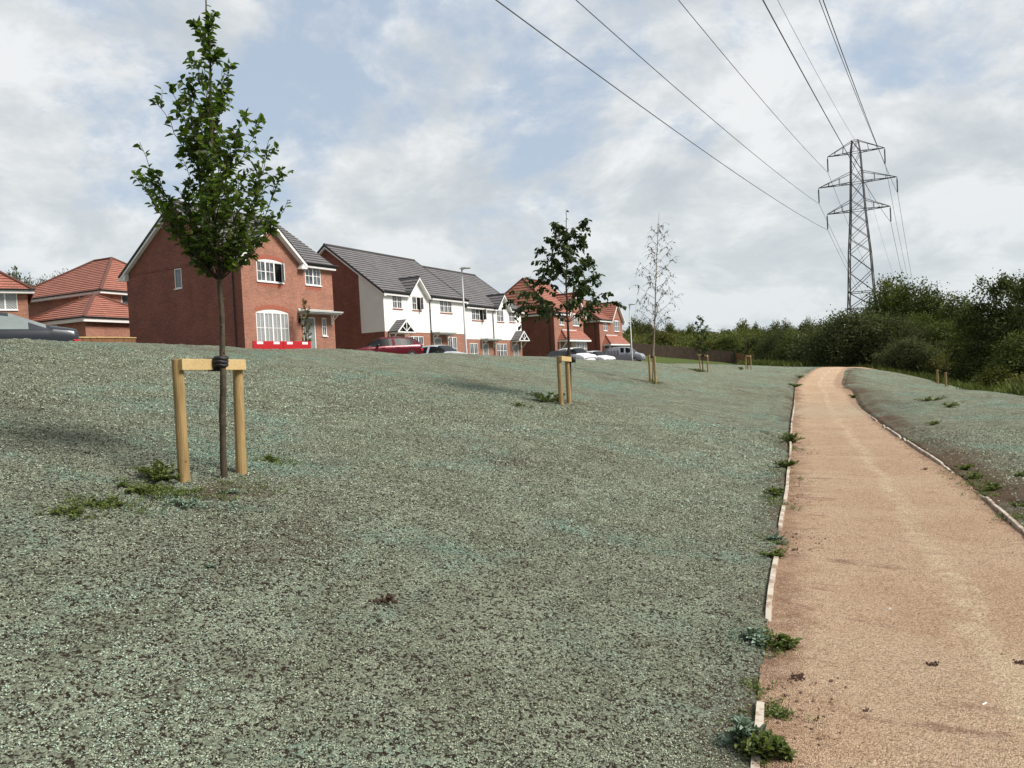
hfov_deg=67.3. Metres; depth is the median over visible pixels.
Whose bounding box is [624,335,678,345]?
rough grass
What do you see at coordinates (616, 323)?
window
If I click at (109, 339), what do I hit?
board fence
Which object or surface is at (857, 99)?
power line
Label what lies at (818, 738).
soil crumbs
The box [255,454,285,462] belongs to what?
weed plant
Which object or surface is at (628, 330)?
distant tree
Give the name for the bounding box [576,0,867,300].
power line
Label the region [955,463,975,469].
weed plant
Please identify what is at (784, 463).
weed plant
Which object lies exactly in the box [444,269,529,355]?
terraced house
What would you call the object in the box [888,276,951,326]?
hedgerow tree
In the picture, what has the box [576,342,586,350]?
window
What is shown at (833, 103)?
power line
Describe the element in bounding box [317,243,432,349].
terraced house
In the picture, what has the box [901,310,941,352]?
hedgerow tree
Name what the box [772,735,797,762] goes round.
weed plant
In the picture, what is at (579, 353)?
parked car
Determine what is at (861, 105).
power line
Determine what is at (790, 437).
weed plant
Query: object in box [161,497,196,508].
weed plant
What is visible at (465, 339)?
lamp column
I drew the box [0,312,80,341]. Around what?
parked car
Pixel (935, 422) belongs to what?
weed plant
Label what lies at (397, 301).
window
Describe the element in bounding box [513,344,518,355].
door
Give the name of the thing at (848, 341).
willow shrub
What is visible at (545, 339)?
brick house
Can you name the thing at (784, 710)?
weed plant
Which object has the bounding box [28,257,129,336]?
brick house
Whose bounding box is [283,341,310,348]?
safety barrier
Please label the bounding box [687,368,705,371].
weed plant
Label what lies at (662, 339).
olive shrub
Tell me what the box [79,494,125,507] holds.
weed plant
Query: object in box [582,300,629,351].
brick house
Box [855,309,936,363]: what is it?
willow shrub
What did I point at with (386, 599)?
soil clod
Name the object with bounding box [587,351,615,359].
parked car
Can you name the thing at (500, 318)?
window
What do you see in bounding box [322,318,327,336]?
window
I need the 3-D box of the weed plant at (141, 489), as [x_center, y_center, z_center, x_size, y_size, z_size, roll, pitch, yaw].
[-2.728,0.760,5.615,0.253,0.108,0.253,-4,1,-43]
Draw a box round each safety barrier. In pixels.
[252,341,282,348]
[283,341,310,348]
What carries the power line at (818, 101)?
hanging from the electricity pylon
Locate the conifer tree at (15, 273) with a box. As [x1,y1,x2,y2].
[8,266,26,282]
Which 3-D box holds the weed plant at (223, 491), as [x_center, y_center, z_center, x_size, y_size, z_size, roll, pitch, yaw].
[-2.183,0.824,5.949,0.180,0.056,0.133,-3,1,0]
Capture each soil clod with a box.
[368,593,397,604]
[791,672,804,679]
[926,661,938,666]
[1013,659,1023,664]
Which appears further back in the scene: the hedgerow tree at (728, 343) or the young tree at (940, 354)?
the hedgerow tree at (728, 343)
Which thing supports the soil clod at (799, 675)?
on the path
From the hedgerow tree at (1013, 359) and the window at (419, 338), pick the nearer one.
the hedgerow tree at (1013, 359)
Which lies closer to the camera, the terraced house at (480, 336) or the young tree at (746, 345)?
the young tree at (746, 345)
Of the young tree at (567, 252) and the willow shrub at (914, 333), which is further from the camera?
the willow shrub at (914, 333)
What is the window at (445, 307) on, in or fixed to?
in the terraced house at (446, 306)
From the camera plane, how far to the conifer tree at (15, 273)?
91.71 m
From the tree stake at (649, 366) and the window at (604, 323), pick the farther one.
the window at (604, 323)
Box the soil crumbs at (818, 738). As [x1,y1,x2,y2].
[728,380,873,767]
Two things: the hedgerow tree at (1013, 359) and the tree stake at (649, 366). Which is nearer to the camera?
the tree stake at (649, 366)
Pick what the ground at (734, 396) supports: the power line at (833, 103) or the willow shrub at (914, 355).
the willow shrub at (914, 355)
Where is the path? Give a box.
[757,367,1023,767]
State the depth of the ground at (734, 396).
5.05 m
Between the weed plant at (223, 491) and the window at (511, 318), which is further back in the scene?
the window at (511, 318)
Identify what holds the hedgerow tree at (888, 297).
on the ground at (734, 396)
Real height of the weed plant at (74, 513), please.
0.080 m
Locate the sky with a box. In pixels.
[0,0,1023,334]
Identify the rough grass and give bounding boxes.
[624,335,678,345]
[735,357,846,366]
[825,362,1023,395]
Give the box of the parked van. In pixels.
[603,347,645,360]
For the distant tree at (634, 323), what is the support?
on the ground at (734, 396)
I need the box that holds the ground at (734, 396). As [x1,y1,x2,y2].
[0,338,1023,767]
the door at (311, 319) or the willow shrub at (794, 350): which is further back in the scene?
the willow shrub at (794, 350)
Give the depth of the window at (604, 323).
87.38 m
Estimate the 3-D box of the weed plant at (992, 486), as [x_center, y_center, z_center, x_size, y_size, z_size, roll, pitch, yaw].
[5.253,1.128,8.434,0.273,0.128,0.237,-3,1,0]
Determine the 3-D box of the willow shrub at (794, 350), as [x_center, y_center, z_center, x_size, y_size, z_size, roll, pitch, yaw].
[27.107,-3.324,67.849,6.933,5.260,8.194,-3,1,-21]
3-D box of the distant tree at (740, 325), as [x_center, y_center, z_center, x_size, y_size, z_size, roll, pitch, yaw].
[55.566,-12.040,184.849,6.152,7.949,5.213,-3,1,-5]
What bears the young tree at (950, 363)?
on the ground at (734, 396)
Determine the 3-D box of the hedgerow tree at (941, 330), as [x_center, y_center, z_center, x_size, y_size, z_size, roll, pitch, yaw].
[34.005,-2.254,58.931,5.788,5.730,7.765,-3,1,-13]
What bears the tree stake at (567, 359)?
on the ground at (734, 396)
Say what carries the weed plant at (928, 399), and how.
on the ground at (734, 396)
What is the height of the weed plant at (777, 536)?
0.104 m
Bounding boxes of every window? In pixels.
[0,294,18,310]
[121,295,127,303]
[174,268,182,289]
[256,259,284,283]
[256,310,289,340]
[305,268,321,286]
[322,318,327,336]
[392,296,402,309]
[410,336,423,345]
[412,296,423,310]
[440,301,452,313]
[448,337,456,349]
[470,343,477,353]
[471,309,486,320]
[497,310,504,322]
[497,344,506,355]
[509,312,515,322]
[572,313,579,326]
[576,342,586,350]
[603,322,606,330]
[614,320,619,331]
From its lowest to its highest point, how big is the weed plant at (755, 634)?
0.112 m
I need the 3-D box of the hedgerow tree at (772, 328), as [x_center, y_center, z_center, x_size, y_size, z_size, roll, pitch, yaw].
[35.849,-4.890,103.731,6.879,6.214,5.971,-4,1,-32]
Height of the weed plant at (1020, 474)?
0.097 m
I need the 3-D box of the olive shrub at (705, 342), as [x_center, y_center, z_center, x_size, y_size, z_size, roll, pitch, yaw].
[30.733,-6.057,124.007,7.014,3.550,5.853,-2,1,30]
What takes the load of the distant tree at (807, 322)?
on the ground at (734, 396)
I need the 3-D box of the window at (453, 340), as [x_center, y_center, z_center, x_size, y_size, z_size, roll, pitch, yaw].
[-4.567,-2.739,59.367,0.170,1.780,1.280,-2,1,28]
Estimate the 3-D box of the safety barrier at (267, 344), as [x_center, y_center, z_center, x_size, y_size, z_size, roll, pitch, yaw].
[-12.610,-1.794,39.813,0.560,0.860,2.000,-2,1,30]
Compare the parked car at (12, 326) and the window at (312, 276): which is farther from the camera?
the window at (312, 276)
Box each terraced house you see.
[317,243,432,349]
[376,253,468,352]
[422,265,501,354]
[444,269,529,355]
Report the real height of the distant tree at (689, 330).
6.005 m
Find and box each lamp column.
[460,267,470,352]
[628,304,634,360]
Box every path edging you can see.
[751,395,794,767]
[841,368,1023,534]
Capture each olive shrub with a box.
[640,328,681,344]
[685,337,716,348]
[917,346,963,380]
[962,362,1021,387]
[996,372,1023,391]
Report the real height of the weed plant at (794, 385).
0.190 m
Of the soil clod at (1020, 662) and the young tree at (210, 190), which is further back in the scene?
the young tree at (210, 190)
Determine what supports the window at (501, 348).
in the terraced house at (507, 332)
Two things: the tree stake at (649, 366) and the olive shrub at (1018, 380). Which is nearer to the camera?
the tree stake at (649, 366)
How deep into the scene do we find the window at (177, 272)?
43.09 m
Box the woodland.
[622,326,795,353]
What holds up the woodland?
on the ground at (734, 396)
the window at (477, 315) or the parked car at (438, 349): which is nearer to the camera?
the parked car at (438, 349)
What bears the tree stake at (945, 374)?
on the ground at (734, 396)
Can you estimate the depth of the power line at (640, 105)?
34.50 m
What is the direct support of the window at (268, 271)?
in the brick house at (172, 297)
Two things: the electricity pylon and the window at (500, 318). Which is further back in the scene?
the electricity pylon
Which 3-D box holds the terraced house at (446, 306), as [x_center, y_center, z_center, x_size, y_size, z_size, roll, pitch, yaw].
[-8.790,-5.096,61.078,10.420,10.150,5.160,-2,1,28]
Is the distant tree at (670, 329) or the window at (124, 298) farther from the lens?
the distant tree at (670, 329)
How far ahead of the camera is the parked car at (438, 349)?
48.94 m
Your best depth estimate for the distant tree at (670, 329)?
174.13 m
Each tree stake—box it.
[171,356,246,482]
[556,355,575,404]
[648,355,656,383]
[697,354,708,371]
[744,355,751,369]
[936,370,940,383]
[944,372,948,386]
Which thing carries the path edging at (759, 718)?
on the ground at (734, 396)
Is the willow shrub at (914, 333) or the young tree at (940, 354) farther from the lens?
the willow shrub at (914, 333)
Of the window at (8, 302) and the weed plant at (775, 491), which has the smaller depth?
the weed plant at (775, 491)
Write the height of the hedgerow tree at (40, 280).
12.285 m
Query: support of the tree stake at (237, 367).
on the ground at (734, 396)
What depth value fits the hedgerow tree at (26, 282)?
96.09 m
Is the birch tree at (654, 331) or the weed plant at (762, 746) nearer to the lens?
the weed plant at (762, 746)
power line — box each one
[496,0,866,306]
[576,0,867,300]
[678,0,870,276]
[762,0,902,277]
[778,1,892,272]
[819,0,908,281]
[823,0,916,301]
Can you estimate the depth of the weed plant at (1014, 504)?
7.47 m
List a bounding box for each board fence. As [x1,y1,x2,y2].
[79,336,135,342]
[626,343,734,362]
[735,353,755,362]
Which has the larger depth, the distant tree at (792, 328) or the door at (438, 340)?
the distant tree at (792, 328)
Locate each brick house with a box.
[0,271,34,318]
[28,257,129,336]
[118,201,342,348]
[504,278,590,356]
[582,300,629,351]
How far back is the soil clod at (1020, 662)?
3.84 m
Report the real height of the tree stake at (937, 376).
0.970 m
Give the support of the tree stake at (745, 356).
on the ground at (734, 396)
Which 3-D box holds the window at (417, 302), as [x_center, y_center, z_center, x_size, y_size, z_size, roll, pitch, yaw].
[-6.706,-5.767,55.159,0.527,1.030,1.180,-2,1,28]
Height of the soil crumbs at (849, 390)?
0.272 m
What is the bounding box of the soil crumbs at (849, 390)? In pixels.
[843,385,1018,552]
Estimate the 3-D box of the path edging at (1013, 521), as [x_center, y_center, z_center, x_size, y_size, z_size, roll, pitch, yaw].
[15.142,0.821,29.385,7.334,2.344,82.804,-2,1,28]
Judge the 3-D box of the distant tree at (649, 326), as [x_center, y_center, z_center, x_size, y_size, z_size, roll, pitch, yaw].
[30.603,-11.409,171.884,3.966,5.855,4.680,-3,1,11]
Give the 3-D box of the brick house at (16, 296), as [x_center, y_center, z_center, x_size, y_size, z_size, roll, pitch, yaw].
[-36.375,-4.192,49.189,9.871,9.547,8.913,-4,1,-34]
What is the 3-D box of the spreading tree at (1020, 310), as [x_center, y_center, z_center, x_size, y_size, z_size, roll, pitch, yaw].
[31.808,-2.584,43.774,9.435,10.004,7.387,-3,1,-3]
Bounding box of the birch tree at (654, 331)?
[629,220,681,379]
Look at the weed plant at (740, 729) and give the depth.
3.11 m
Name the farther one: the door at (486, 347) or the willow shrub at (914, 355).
the door at (486, 347)
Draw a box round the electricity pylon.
[818,139,897,319]
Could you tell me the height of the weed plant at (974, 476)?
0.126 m
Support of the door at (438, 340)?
in the terraced house at (446, 306)
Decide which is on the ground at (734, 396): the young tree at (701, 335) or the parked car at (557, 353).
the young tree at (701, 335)
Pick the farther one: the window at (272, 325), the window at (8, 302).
the window at (8, 302)
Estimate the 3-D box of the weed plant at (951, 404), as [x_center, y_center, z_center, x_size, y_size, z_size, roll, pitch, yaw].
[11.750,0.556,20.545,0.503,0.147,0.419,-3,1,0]
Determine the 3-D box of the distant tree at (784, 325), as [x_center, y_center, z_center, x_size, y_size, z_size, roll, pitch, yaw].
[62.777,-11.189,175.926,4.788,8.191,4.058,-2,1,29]
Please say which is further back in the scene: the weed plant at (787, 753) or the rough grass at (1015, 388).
the rough grass at (1015, 388)
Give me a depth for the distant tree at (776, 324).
177.67 m
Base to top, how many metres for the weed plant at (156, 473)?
0.188 m
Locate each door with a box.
[303,317,316,347]
[434,337,441,344]
[483,343,488,354]
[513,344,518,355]
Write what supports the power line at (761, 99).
hanging from the electricity pylon
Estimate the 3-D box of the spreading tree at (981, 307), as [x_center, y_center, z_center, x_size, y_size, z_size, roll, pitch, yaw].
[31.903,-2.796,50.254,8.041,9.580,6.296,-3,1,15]
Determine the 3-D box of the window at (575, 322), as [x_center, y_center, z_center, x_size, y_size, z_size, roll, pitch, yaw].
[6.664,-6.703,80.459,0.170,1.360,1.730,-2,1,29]
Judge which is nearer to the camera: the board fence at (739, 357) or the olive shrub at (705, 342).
the board fence at (739, 357)
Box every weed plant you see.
[52,505,86,518]
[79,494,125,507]
[116,482,154,493]
[129,459,183,480]
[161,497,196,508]
[204,563,214,567]
[216,488,240,493]
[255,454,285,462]
[510,402,532,406]
[525,391,558,401]
[551,392,564,402]
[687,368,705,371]
[720,713,767,745]
[734,727,788,760]
[739,625,771,647]
[758,547,786,557]
[762,486,784,496]
[766,533,787,540]
[766,632,802,650]
[767,703,792,717]
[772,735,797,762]
[774,459,798,468]
[778,432,805,442]
[788,383,802,386]
[913,395,947,401]
[924,420,941,424]
[940,402,959,406]
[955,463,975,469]
[966,471,982,479]
[975,481,1004,490]
[1007,501,1023,506]
[1012,470,1023,476]
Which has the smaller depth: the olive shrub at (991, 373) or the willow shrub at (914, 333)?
the olive shrub at (991, 373)
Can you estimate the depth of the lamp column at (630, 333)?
83.88 m
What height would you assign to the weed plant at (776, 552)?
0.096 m
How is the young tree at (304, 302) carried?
on the ground at (734, 396)
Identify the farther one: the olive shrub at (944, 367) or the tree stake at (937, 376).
the olive shrub at (944, 367)
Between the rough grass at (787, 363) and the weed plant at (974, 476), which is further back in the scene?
the rough grass at (787, 363)
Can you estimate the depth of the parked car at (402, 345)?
44.15 m
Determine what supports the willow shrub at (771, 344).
on the ground at (734, 396)
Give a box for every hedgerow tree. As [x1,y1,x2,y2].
[22,273,38,286]
[31,274,48,286]
[710,334,742,353]
[731,334,767,362]
[753,325,790,352]
[766,330,798,361]
[857,271,925,319]
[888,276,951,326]
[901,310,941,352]
[922,318,978,366]
[932,290,985,334]
[948,327,1007,381]
[968,329,1023,384]
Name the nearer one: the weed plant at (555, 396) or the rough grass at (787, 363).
the weed plant at (555, 396)
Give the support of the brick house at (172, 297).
on the ground at (734, 396)
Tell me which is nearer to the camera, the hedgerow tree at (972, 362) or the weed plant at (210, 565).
the weed plant at (210, 565)
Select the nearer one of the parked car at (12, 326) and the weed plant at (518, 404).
the weed plant at (518, 404)
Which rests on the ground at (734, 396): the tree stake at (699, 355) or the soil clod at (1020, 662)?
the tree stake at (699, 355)
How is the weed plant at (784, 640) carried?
on the path
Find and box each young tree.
[130,0,293,478]
[299,295,312,340]
[502,210,626,401]
[691,315,710,369]
[740,323,753,367]
[928,337,946,383]
[940,340,954,386]
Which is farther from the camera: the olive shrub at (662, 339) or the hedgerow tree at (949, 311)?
the olive shrub at (662, 339)
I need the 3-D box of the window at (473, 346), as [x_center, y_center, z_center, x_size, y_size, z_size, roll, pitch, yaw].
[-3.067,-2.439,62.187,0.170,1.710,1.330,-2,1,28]
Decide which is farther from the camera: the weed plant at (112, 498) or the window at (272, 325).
the window at (272, 325)
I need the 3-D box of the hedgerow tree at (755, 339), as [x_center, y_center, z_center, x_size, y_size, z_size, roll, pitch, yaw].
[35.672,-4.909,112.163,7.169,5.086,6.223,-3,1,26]
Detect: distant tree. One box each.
[624,327,640,334]
[626,315,645,334]
[645,321,656,334]
[664,321,678,333]
[685,324,696,334]
[734,318,749,331]
[771,321,781,331]
[781,318,793,330]
[786,325,799,331]
[802,316,811,332]
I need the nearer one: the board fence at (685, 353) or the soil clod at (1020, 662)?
the soil clod at (1020, 662)
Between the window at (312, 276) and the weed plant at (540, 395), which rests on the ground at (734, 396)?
the weed plant at (540, 395)
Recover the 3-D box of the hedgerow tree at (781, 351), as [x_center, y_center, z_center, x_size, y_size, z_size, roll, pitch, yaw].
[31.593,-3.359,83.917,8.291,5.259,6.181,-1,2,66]
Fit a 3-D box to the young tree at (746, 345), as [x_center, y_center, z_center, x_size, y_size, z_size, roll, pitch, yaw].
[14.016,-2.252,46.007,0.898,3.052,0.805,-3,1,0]
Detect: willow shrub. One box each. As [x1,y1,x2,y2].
[748,326,796,360]
[777,317,848,361]
[785,304,911,366]
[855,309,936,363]
[866,334,945,374]
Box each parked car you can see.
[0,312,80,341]
[353,337,422,353]
[422,345,467,353]
[544,350,567,356]
[559,347,596,359]
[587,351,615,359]
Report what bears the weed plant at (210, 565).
on the ground at (734, 396)
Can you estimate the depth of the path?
4.76 m
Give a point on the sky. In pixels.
(452, 135)
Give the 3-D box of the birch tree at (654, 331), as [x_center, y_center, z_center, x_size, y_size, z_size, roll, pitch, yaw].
[5.105,-2.976,26.964,1.874,6.054,1.774,-3,1,0]
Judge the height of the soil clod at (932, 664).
0.027 m
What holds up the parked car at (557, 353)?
on the road
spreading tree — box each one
[935,268,1023,369]
[978,269,1023,366]

